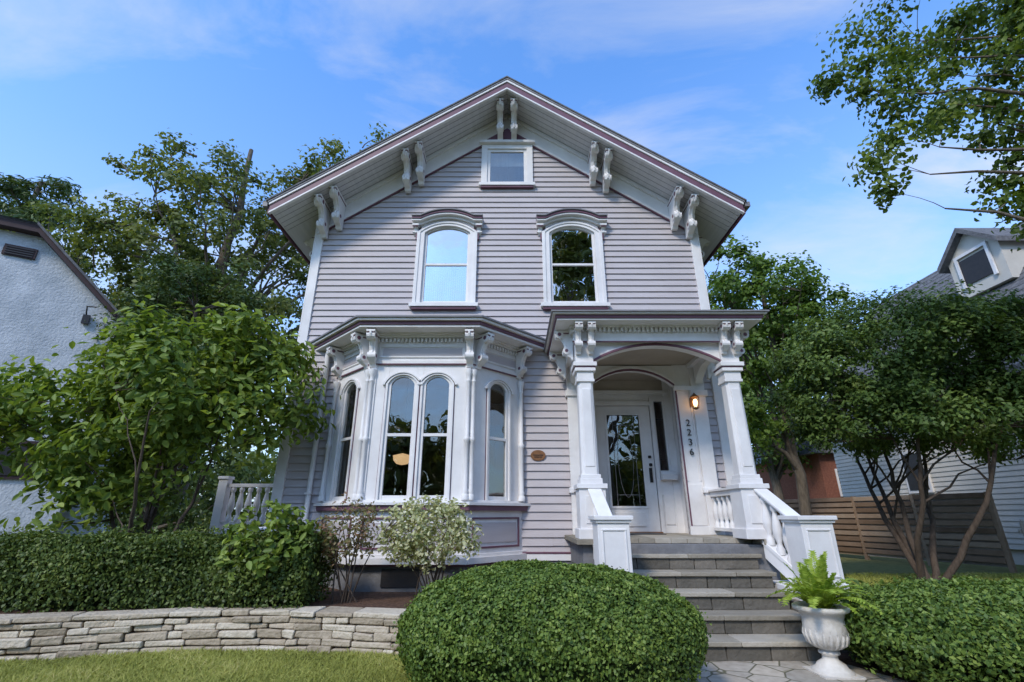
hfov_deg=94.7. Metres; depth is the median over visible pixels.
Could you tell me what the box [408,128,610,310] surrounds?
window frames
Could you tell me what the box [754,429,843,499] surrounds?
brick house
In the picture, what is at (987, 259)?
roof and dormer
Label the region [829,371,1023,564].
walls
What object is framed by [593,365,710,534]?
front door and surround
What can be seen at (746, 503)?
porch columns
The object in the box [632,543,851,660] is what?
stone steps
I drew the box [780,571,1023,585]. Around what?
grass
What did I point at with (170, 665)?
grass
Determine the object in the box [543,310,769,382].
porch entablature
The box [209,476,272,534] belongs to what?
porch railing
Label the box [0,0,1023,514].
sky
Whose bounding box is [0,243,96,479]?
window and vent
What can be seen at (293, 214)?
roof
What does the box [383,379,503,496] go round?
pendant lamp and furniture
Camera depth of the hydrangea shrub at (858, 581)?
5.57 m
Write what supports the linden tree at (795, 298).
on the ground at (850, 563)
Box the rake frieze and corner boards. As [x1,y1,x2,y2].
[266,114,733,531]
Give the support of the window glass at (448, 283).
attached to the window frames at (551, 222)
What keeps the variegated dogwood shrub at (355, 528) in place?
on the garden bed at (384, 599)
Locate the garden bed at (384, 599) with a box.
[0,587,420,654]
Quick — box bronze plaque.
[531,450,545,460]
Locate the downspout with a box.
[301,350,329,525]
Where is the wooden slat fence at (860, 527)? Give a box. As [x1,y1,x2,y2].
[771,491,1017,573]
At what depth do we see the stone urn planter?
4.16 m
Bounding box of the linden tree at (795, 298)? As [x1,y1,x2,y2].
[704,234,878,515]
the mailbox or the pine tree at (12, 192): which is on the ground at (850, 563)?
the pine tree at (12, 192)
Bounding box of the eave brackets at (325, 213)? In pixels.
[304,98,709,257]
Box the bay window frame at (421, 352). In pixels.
[310,315,544,591]
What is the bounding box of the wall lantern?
[689,393,698,409]
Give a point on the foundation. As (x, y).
(562, 557)
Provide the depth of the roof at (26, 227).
12.77 m
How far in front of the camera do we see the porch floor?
5.88 m
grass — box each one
[0,646,433,681]
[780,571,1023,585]
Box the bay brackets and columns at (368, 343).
[317,329,531,500]
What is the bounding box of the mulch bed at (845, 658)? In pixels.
[838,653,1018,681]
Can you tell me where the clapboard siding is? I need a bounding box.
[282,147,732,551]
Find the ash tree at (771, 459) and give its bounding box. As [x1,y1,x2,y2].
[739,345,820,499]
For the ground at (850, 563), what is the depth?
12.42 m
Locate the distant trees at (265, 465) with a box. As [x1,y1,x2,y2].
[137,420,281,527]
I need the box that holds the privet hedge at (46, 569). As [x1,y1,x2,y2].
[0,522,345,613]
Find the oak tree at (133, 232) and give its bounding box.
[7,123,395,533]
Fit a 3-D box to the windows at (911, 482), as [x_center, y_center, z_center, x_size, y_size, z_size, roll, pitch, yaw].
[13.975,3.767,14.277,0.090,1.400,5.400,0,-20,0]
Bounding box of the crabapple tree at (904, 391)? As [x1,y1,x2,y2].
[757,279,1023,583]
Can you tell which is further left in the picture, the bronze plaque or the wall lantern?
the bronze plaque
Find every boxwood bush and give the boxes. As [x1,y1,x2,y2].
[391,558,712,681]
[831,574,1023,681]
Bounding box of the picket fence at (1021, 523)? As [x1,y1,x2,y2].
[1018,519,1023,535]
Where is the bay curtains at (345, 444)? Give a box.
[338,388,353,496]
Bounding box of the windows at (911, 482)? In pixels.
[899,451,934,493]
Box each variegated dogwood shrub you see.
[314,491,387,603]
[374,494,483,596]
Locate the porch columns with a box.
[565,342,774,538]
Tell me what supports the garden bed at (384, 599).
on the ground at (850, 563)
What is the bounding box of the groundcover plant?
[851,640,903,665]
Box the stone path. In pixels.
[675,661,907,681]
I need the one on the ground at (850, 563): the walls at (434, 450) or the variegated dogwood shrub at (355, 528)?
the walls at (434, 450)
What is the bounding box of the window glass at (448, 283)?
[423,229,595,300]
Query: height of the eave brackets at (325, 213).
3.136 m
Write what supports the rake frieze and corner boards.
attached to the walls at (434, 450)
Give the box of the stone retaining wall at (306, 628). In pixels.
[0,606,405,661]
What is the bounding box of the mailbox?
[660,470,677,479]
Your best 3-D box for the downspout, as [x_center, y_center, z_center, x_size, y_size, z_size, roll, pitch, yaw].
[-3.170,1.685,7.553,0.100,3.309,0.210,0,-20,0]
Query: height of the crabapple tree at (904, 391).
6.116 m
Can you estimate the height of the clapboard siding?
8.548 m
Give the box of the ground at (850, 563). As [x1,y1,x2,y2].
[14,516,1023,681]
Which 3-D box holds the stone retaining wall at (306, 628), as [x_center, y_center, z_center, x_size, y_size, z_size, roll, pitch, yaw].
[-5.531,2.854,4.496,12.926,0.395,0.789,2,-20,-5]
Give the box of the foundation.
[522,552,570,563]
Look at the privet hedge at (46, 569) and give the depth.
5.16 m
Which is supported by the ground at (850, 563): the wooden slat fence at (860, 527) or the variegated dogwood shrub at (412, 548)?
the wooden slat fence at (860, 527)
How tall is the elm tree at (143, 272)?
15.469 m
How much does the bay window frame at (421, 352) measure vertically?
4.410 m
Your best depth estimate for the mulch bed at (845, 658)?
4.25 m
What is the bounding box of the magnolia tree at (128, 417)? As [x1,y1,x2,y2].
[0,295,340,534]
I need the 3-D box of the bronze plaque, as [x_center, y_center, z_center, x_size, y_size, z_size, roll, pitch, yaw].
[0.420,1.840,7.594,0.240,0.170,0.025,0,-20,0]
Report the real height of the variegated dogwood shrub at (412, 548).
1.218 m
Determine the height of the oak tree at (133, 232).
16.745 m
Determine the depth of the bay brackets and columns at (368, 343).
7.26 m
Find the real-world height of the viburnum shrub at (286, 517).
1.165 m
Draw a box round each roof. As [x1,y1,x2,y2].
[0,214,134,330]
[262,76,750,266]
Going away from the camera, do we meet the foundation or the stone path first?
the stone path
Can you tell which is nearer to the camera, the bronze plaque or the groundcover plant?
the groundcover plant
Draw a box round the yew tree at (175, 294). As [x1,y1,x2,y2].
[78,248,270,534]
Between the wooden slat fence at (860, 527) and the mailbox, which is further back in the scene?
the wooden slat fence at (860, 527)
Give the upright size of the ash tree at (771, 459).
12.085 m
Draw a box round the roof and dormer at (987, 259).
[822,221,1023,417]
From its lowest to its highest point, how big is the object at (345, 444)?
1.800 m
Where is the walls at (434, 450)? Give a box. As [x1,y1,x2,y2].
[342,206,667,505]
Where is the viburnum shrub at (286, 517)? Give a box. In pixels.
[214,498,318,605]
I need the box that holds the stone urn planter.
[766,550,883,679]
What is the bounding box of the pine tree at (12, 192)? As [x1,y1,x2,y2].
[0,172,101,284]
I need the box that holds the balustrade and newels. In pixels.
[574,488,848,602]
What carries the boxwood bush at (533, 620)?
on the ground at (850, 563)
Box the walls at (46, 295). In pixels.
[0,229,129,535]
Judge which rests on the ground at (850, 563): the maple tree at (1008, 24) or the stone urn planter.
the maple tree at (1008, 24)
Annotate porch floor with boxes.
[564,533,780,579]
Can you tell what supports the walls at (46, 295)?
on the ground at (850, 563)
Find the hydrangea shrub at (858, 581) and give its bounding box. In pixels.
[843,573,864,588]
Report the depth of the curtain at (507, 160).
9.79 m
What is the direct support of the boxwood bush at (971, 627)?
on the mulch bed at (845, 658)
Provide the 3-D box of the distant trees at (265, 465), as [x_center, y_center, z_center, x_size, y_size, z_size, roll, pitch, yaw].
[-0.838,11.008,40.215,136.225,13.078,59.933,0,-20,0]
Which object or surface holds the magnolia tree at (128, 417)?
on the garden bed at (384, 599)
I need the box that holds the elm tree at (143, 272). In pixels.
[98,248,228,455]
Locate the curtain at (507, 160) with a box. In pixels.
[490,155,523,166]
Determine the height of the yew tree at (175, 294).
8.991 m
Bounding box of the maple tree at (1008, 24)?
[806,0,1023,252]

